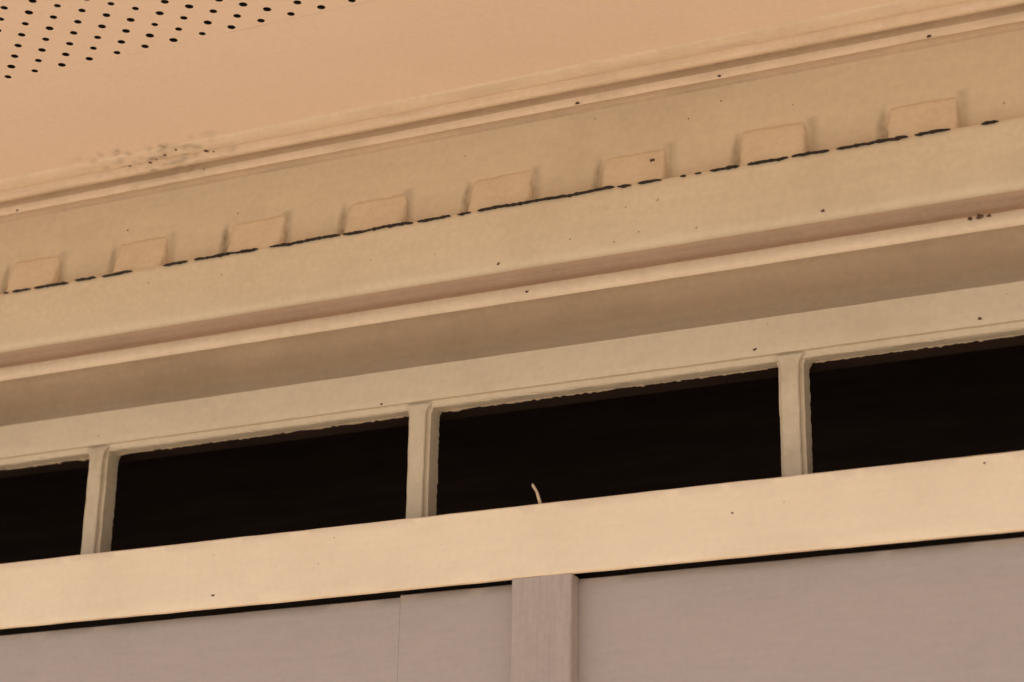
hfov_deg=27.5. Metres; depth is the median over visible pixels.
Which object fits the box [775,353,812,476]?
transom mullion
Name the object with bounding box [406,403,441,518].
transom mullion
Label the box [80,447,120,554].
transom mullion
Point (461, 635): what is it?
wall panel
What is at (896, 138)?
open joint crack
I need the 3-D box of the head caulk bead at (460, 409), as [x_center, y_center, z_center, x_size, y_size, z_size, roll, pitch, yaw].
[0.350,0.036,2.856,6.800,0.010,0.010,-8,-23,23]
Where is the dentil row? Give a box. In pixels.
[6,97,958,291]
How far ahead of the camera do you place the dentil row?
2.96 m
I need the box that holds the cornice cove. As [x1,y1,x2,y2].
[0,225,1023,426]
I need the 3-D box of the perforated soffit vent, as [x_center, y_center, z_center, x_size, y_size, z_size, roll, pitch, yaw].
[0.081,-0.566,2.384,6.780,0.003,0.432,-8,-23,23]
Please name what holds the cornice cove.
on the window head board at (956, 314)
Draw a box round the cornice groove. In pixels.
[0,190,1023,367]
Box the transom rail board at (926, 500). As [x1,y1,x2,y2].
[0,450,1023,628]
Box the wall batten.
[510,573,577,681]
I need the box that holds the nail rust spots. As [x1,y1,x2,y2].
[16,35,990,596]
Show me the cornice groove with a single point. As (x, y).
(912, 216)
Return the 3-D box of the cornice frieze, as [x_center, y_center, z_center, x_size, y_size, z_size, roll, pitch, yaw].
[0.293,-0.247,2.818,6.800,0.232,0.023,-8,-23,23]
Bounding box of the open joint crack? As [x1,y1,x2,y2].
[4,120,998,293]
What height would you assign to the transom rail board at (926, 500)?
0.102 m
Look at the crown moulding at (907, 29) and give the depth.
2.96 m
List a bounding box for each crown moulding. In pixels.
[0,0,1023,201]
[0,3,1023,208]
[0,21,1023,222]
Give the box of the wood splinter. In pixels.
[532,484,541,503]
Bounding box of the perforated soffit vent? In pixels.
[0,0,373,82]
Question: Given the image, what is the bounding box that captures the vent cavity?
[0,0,374,76]
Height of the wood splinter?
0.036 m
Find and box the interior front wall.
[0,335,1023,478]
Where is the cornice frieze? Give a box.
[0,30,1023,352]
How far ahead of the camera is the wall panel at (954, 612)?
2.65 m
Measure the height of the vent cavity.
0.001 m
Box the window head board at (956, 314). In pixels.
[0,281,1023,469]
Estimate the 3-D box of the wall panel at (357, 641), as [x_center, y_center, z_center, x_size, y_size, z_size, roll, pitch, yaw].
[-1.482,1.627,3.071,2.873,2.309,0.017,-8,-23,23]
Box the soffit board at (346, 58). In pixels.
[0,0,897,178]
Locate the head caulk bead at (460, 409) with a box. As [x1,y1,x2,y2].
[6,334,1023,469]
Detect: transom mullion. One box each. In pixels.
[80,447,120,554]
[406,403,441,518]
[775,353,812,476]
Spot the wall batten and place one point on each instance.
(544, 638)
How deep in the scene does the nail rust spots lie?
2.85 m
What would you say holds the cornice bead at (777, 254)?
attached to the cornice cove
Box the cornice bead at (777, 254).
[0,209,1023,380]
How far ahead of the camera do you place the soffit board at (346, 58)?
2.88 m
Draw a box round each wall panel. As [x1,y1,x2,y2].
[0,597,399,681]
[397,584,511,681]
[578,537,1023,681]

